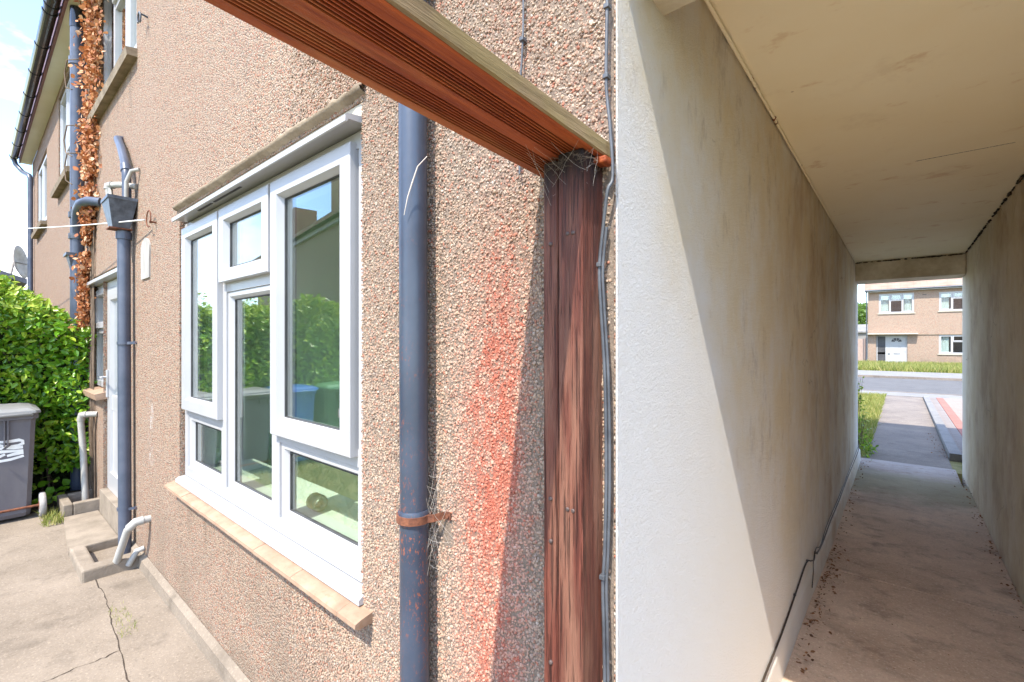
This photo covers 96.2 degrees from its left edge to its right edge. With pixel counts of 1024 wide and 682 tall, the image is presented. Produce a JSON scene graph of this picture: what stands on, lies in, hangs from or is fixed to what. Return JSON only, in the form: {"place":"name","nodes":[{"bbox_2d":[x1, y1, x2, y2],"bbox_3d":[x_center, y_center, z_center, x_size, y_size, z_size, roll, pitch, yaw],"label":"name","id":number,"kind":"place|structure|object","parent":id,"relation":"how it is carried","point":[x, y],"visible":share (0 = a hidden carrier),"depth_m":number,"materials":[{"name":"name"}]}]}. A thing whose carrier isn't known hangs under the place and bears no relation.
{"place":"outdoors","nodes":[
{"label":"outdoors","id":0,"kind":"place"},
{"bbox_2d":[9,6,69,339],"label":"neighbouring house","id":1,"kind":"structure","parent":0,"point":[43,120],"depth_m":5.96,"materials":[{"name":"white stone"}]},
{"bbox_2d":[11,159,32,293],"bbox_3d":[-8.467,-0.894,7.990,0.593,4.588,0.122,0,0,20],"label":"drainpipe","id":2,"kind":"object","parent":1,"relation":"attached to","point":[29,224],"visible":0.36,"depth_m":7.88,"materials":[{"name":"grey plastic"}]},
{"bbox_2d":[31,154,46,238],"bbox_3d":[-7.310,-2.230,7.153,1.500,1.090,0.160,0,0,40],"label":"window","id":3,"kind":"structure","parent":1,"relation":"in","point":[42,222],"depth_m":7.14,"materials":[{"name":"white plastic"}]},
{"bbox_2d":[50,78,69,198],"bbox_3d":[-5.221,-2.428,5.394,1.440,1.245,0.170,0,0,40],"label":"window","id":4,"kind":"structure","parent":1,"relation":"in","point":[60,185],"depth_m":5.48,"materials":[{"name":"white plastic"}]},
{"bbox_2d":[30,490,80,513],"bbox_3d":[-6.654,1.500,2.831,2.580,0.050,5.735,0,0,40],"label":"garden bed","id":5,"kind":"object","parent":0,"point":[35,509],"depth_m":4.15,"materials":[{"name":"soil"}]},
{"bbox_2d":[0,270,97,504],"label":"hedge","id":6,"kind":"object","parent":5,"relation":"on","point":[36,365],"visible":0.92,"depth_m":4.12,"materials":[{"name":"green plant"}]},
{"bbox_2d":[0,509,223,681],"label":"patio","id":7,"kind":"structure","parent":0,"point":[54,617],"depth_m":2.38,"materials":[{"name":"concrete"}]},
{"bbox_2d":[0,402,46,520],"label":"wheelie bin","id":8,"kind":"object","parent":7,"relation":"on","point":[17,429],"visible":0.96,"depth_m":3.72,"materials":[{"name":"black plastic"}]},
{"bbox_2d":[32,505,64,526],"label":"weeds","id":9,"kind":"object","parent":7,"relation":"on","point":[51,514],"visible":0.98,"depth_m":3.71,"materials":[{"name":"green plant"}]},
{"bbox_2d":[57,489,99,516],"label":"drain kerb","id":10,"kind":"structure","parent":7,"relation":"on","point":[71,504],"depth_m":3.88,"materials":[{"name":"concrete"}]},
{"bbox_2d":[31,522,129,681],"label":"patio crack","id":11,"kind":"object","parent":7,"relation":"on","point":[114,632],"visible":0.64,"depth_m":2.19,"materials":[{"name":"grey concrete"}]},
{"bbox_2d":[64,510,117,555],"bbox_3d":[-3.260,1.462,3.509,0.890,0.055,0.272,0,0,40],"label":"doorstep","id":12,"kind":"structure","parent":7,"relation":"on","point":[87,528],"depth_m":3.50,"materials":[{"name":"concrete"}]},
{"bbox_2d":[69,536,140,582],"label":"gully kerb","id":13,"kind":"structure","parent":7,"relation":"on","point":[87,568],"depth_m":2.92,"materials":[{"name":"concrete"}]},
{"bbox_2d":[108,605,137,637],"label":"weeds","id":14,"kind":"object","parent":7,"relation":"on","point":[134,622],"visible":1,"depth_m":2.37,"materials":[{"name":"green plant"}]},
{"bbox_2d":[306,492,327,511],"bbox_3d":[-0.805,0.665,1.898,0.050,0.068,0.068,0,0,40],"label":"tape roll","id":15,"kind":"object","parent":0,"point":[320,505],"visible":1,"depth_m":1.89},
{"bbox_2d":[0,0,867,321],"label":"sky","id":16,"kind":"structure","parent":0,"point":[19,19],"materials":[{"name":"white"}]},
{"bbox_2d":[858,391,886,456],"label":"grass","id":17,"kind":"structure","parent":0,"point":[870,407],"depth_m":9.07,"materials":[{"name":"green plant"}]},
{"bbox_2d":[782,458,1023,681],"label":"passage floor","id":18,"kind":"structure","parent":0,"point":[959,623],"depth_m":2.53,"materials":[{"name":"concrete"}]},
{"bbox_2d":[796,433,1023,672],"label":"leaf litter","id":19,"kind":"object","parent":18,"relation":"on","point":[814,620],"visible":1,"depth_m":2.68,"materials":[{"name":"brown plant"}]},
{"bbox_2d":[822,462,1022,668],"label":"floor debris","id":20,"kind":"object","parent":18,"relation":"on","point":[902,568],"visible":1,"depth_m":2.67,"materials":[{"name":"brown plant"}]},
{"bbox_2d":[865,395,951,468],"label":"front path","id":21,"kind":"structure","parent":0,"point":[903,430],"depth_m":6.88,"materials":[{"name":"concrete"}]},
{"bbox_2d":[858,377,961,394],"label":"road","id":22,"kind":"structure","parent":0,"point":[919,385],"depth_m":15.74,"materials":[{"name":"grey asphalt"}]},
{"bbox_2d":[858,360,961,372],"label":"grass","id":23,"kind":"structure","parent":0,"point":[919,366],"depth_m":24.11,"materials":[{"name":"green plant"}]},
{"bbox_2d":[858,370,961,377],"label":"pavement","id":24,"kind":"structure","parent":0,"point":[914,374],"depth_m":20.76,"materials":[{"name":"concrete"}]},
{"bbox_2d":[859,390,961,398],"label":"pavement","id":25,"kind":"structure","parent":0,"point":[921,395],"depth_m":12.44,"materials":[{"name":"concrete"}]},
{"bbox_2d":[858,359,962,485],"bbox_3d":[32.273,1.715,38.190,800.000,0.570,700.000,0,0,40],"label":"ground","id":26,"kind":"structure","parent":0,"point":[957,466],"depth_m":5.29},
{"bbox_2d":[0,270,26,318],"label":"shed","id":27,"kind":"structure","parent":26,"relation":"on","point":[23,282],"depth_m":9.57,"materials":[{"name":"stone"}]},
{"bbox_2d":[10,245,26,277],"bbox_3d":[-10.740,-1.651,10.106,0.547,0.873,0.547,0,0,20],"label":"satellite dish","id":28,"kind":"object","parent":27,"relation":"on","point":[19,262],"visible":0.64,"depth_m":10.11,"materials":[{"name":"grey metal"}]},
{"bbox_2d":[42,0,1023,681],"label":"terraced house","id":29,"kind":"structure","parent":26,"relation":"on","point":[266,344],"depth_m":1.50,"materials":[{"name":"paint"}]},
{"bbox_2d":[10,219,144,228],"bbox_3d":[-5.567,-1.272,4.993,7.910,1.063,0.008,0,0,33],"label":"washing line","id":30,"kind":"object","parent":29,"relation":"attached to","point":[80,225],"visible":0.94,"depth_m":3.50,"materials":[{"name":"plastic"}]},
{"bbox_2d":[63,5,100,490],"bbox_3d":[-3.905,-0.870,4.183,0.860,4.540,0.160,0,0,38],"label":"soil pipe","id":31,"kind":"object","parent":29,"relation":"attached to","point":[76,204],"visible":0.62,"depth_m":4.30,"materials":[{"name":"blue plastic"}]},
{"bbox_2d":[63,0,109,497],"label":"dead creeper","id":32,"kind":"object","parent":29,"relation":"attached to","point":[88,157],"visible":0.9,"depth_m":4.08,"materials":[{"name":"brown plant"}]},
{"bbox_2d":[77,411,97,499],"bbox_3d":[-3.743,1.009,4.046,0.173,0.786,0.076,0,0,-2],"label":"waste pipe","id":33,"kind":"object","parent":29,"relation":"attached to","point":[81,416],"visible":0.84,"depth_m":4.03,"materials":[{"name":"white plastic"}]},
{"bbox_2d":[81,285,107,400],"bbox_3d":[-3.685,-0.003,4.109,0.726,0.995,0.170,0,0,40],"label":"window","id":34,"kind":"structure","parent":29,"relation":"in","point":[96,394],"depth_m":4.25,"materials":[{"name":"white plastic"}]},
{"bbox_2d":[86,267,117,534],"bbox_3d":[-3.370,0.436,3.844,1.470,2.028,0.138,0,0,40],"label":"door","id":35,"kind":"structure","parent":29,"relation":"in","point":[108,496],"depth_m":3.80,"materials":[{"name":"white plastic"}]},
{"bbox_2d":[87,0,137,123],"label":"window","id":36,"kind":"structure","parent":29,"relation":"in","point":[120,48],"depth_m":3.69,"materials":[{"name":"white plastic"}]},
{"bbox_2d":[100,193,137,554],"bbox_3d":[-2.660,0.288,3.112,0.240,2.486,0.156,0,0,40],"label":"drainpipe","id":37,"kind":"object","parent":29,"relation":"attached to","point":[117,208],"visible":0.94,"depth_m":3.09,"materials":[{"name":"blue plastic"}]},
{"bbox_2d":[103,181,137,194],"bbox_3d":[-2.643,-1.006,3.099,0.236,0.147,0.063,0,0,7],"label":"overflow pipe","id":38,"kind":"object","parent":29,"relation":"attached to","point":[110,186],"visible":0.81,"depth_m":3.09,"materials":[{"name":"white plastic"}]},
{"bbox_2d":[114,135,131,197],"bbox_3d":[-2.745,-1.207,3.240,0.468,0.616,0.068,0,0,45],"label":"waste pipe","id":39,"kind":"object","parent":29,"relation":"attached to","point":[125,166],"visible":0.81,"depth_m":3.14,"materials":[{"name":"grey plastic"}]},
{"bbox_2d":[113,515,150,564],"bbox_3d":[-2.397,1.265,2.864,0.283,0.352,0.108,0,0,6],"label":"waste pipe","id":40,"kind":"object","parent":29,"relation":"attached to","point":[132,525],"visible":0.98,"depth_m":2.84,"materials":[{"name":"white plastic"}]},
{"bbox_2d":[124,168,139,196],"bbox_3d":[-2.527,-1.045,3.055,0.111,0.212,0.030,0,0,6],"label":"overflow pipe","id":41,"kind":"object","parent":29,"relation":"attached to","point":[126,182],"visible":1,"depth_m":3.05,"materials":[{"name":"white plastic"}]},
{"bbox_2d":[126,546,144,566],"bbox_3d":[-2.416,1.381,2.946,0.098,0.114,0.042,0,0,-34],"label":"waste pipe","id":42,"kind":"object","parent":29,"relation":"attached to","point":[133,556],"visible":1,"depth_m":2.93,"materials":[{"name":"white plastic"}]},
{"bbox_2d":[137,11,147,23],"bbox_3d":[-2.332,-2.033,2.910,0.083,0.077,0.056,0,0,40],"label":"wall hook","id":43,"kind":"object","parent":29,"relation":"attached to","point":[139,16],"depth_m":2.90,"materials":[{"name":"black paint"}]},
{"bbox_2d":[141,238,150,279],"bbox_3d":[-2.351,-0.530,2.951,0.220,0.260,0.011,0,0,40],"label":"wall patch","id":44,"kind":"object","parent":29,"relation":"attached to","point":[146,259],"visible":1,"depth_m":2.93,"materials":[{"name":"white paint"}]},
{"bbox_2d":[146,210,156,227],"bbox_3d":[-2.205,-0.745,2.813,0.107,0.106,0.040,0,0,40],"label":"wall ring","id":45,"kind":"object","parent":29,"relation":"attached to","point":[149,211],"depth_m":2.79,"materials":[{"name":"brown metal"}]},
{"bbox_2d":[164,82,372,630],"bbox_3d":[-1.102,0.018,1.924,1.893,1.553,0.154,0,0,40],"label":"window","id":46,"kind":"structure","parent":29,"relation":"in","point":[321,561],"depth_m":1.73,"materials":[{"name":"white plastic"}]},
{"bbox_2d":[396,0,450,681],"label":"drainpipe","id":47,"kind":"object","parent":29,"relation":"attached to","point":[414,518],"visible":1,"depth_m":1.07,"materials":[{"name":"blue paint"}]},
{"bbox_2d":[404,156,426,214],"bbox_3d":[-0.221,-0.360,1.057,0.054,0.141,0.017,0,0,-14],"label":"dry stem","id":48,"kind":"object","parent":47,"relation":"attached to","point":[412,183],"visible":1,"depth_m":1.05,"materials":[{"name":"plant"}]},
{"bbox_2d":[519,0,526,174],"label":"wall cable","id":49,"kind":"object","parent":29,"relation":"attached to","point":[522,39],"depth_m":0.93,"materials":[{"name":"grey plastic"}]},
{"bbox_2d":[596,0,613,681],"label":"wall cable","id":50,"kind":"object","parent":29,"relation":"attached to","point":[606,77],"depth_m":0.80,"materials":[{"name":"grey plastic"}]},
{"bbox_2d":[704,0,855,262],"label":"passage cable","id":51,"kind":"object","parent":29,"relation":"attached to","point":[720,25],"visible":1,"depth_m":1.58,"materials":[{"name":"paint"}]},
{"bbox_2d":[761,443,858,681],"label":"floor cable","id":52,"kind":"object","parent":29,"relation":"attached to","point":[779,638],"visible":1,"depth_m":2.17,"materials":[{"name":"black plastic"}]},
{"bbox_2d":[812,445,858,587],"bbox_3d":[2.838,1.257,3.929,0.013,0.188,3.735,0,0,40],"label":"floor cable","id":53,"kind":"object","parent":29,"relation":"attached to","point":[828,521],"visible":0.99,"depth_m":3.03,"materials":[{"name":"black rubber"}]},
{"bbox_2d":[850,142,1023,263],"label":"crack","id":54,"kind":"object","parent":29,"relation":"attached to","point":[1005,199],"visible":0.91,"depth_m":3.50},
{"bbox_2d":[858,338,865,360],"bbox_3d":[23.150,0.735,35.792,7.160,1.970,0.160,0,0,40],"label":"fence","id":55,"kind":"object","parent":26,"relation":"on","point":[861,349],"visible":0.04,"depth_m":33.62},
{"bbox_2d":[858,300,867,323],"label":"tree","id":56,"kind":"object","parent":26,"relation":"on","point":[862,313],"visible":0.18,"depth_m":57.99,"materials":[{"name":"green plant"}]},
{"bbox_2d":[858,324,867,358],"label":"garage","id":57,"kind":"structure","parent":26,"relation":"on","point":[861,331],"depth_m":44.05,"materials":[{"name":"concrete"}]},
{"bbox_2d":[858,376,878,457],"bbox_3d":[4.455,0.947,5.827,0.302,0.973,0.904,0,0,40],"label":"weed plant","id":58,"kind":"object","parent":26,"relation":"on","point":[865,446],"visible":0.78,"depth_m":5.82,"materials":[{"name":"green plant"}]},
{"bbox_2d":[858,375,961,395],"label":"road kerb","id":59,"kind":"structure","parent":26,"relation":"on","point":[925,378],"depth_m":18.56,"materials":[{"name":"concrete"}]},
{"bbox_2d":[923,396,961,461],"bbox_3d":[8.028,1.460,8.723,0.107,0.230,8.510,0,0,40],"label":"path edging","id":60,"kind":"object","parent":26,"relation":"on","point":[953,452],"visible":0.79,"depth_m":6.73,"materials":[{"name":"concrete"}]},
{"bbox_2d":[929,397,961,453],"bbox_3d":[7.936,1.457,8.415,0.140,0.115,9.100,0,0,40],"label":"driveway border","id":61,"kind":"object","parent":26,"relation":"on","point":[955,434],"visible":0.43,"depth_m":7.86,"materials":[{"name":"grey concrete"}]},
{"bbox_2d":[936,398,961,435],"bbox_3d":[8.041,1.454,8.327,0.126,0.115,9.100,0,0,40],"label":"driveway band","id":62,"kind":"object","parent":26,"relation":"on","point":[954,418],"visible":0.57,"depth_m":8.85,"materials":[{"name":"red brick"}]},
{"bbox_2d":[962,178,1023,605],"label":"adjoining house","id":63,"kind":"structure","parent":26,"relation":"on","point":[993,376],"depth_m":3.06,"materials":[{"name":"paint"}]},
{"bbox_2d":[864,278,961,364],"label":"opposite house","id":64,"kind":"structure","parent":0,"point":[915,321],"depth_m":30.79,"materials":[{"name":"paint"}]},
{"bbox_2d":[876,335,906,362],"bbox_3d":[26.239,0.655,31.723,1.710,2.090,0.108,0,0,40],"label":"door","id":65,"kind":"structure","parent":64,"relation":"in","point":[894,347],"depth_m":31.73,"materials":[{"name":"white plastic"}]},
{"bbox_2d":[878,293,913,314],"bbox_3d":[26.336,-2.553,31.513,1.970,1.415,0.277,0,0,40],"label":"window","id":66,"kind":"structure","parent":64,"relation":"in","point":[907,299],"depth_m":31.39,"materials":[{"name":"white plastic"}]},
{"bbox_2d":[938,291,961,311],"bbox_3d":[28.658,-2.547,29.551,1.890,1.305,0.277,0,0,40],"label":"window","id":67,"kind":"structure","parent":64,"relation":"in","point":[943,296],"depth_m":29.95,"materials":[{"name":"white plastic"}]},
{"bbox_2d":[938,335,961,354],"bbox_3d":[28.654,0.252,29.554,1.900,1.305,0.277,0,0,40],"label":"window","id":68,"kind":"structure","parent":64,"relation":"in","point":[943,339],"depth_m":29.95,"materials":[{"name":"white plastic"}]},
{"bbox_2d":[943,398,961,420],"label":"driveway","id":69,"kind":"structure","parent":0,"point":[955,405],"depth_m":10.35,"materials":[{"name":"grey concrete"}]},
{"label":"patio","id":70,"kind":"structure","parent":0,"visible":0},
{"bbox_2d":[204,0,610,681],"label":"gate frame","id":71,"kind":"object","parent":70,"relation":"on","point":[424,58],"visible":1,"depth_m":0.78,"materials":[{"name":"brown wood"}]},
{"bbox_2d":[426,141,597,599],"bbox_3d":[-0.055,0.147,0.921,0.483,0.950,0.139,0,0,40],"label":"cobweb","id":72,"kind":"object","parent":71,"relation":"attached to","point":[450,431],"visible":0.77,"depth_m":1.09,"materials":[{"name":"fabric"}]},
{"bbox_2d":[545,149,605,174],"bbox_3d":[0.110,-0.305,0.809,0.103,0.034,0.119,0,0,40],"label":"cobweb","id":73,"kind":"object","parent":71,"relation":"attached to","point":[558,162],"visible":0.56,"depth_m":0.79}
]}

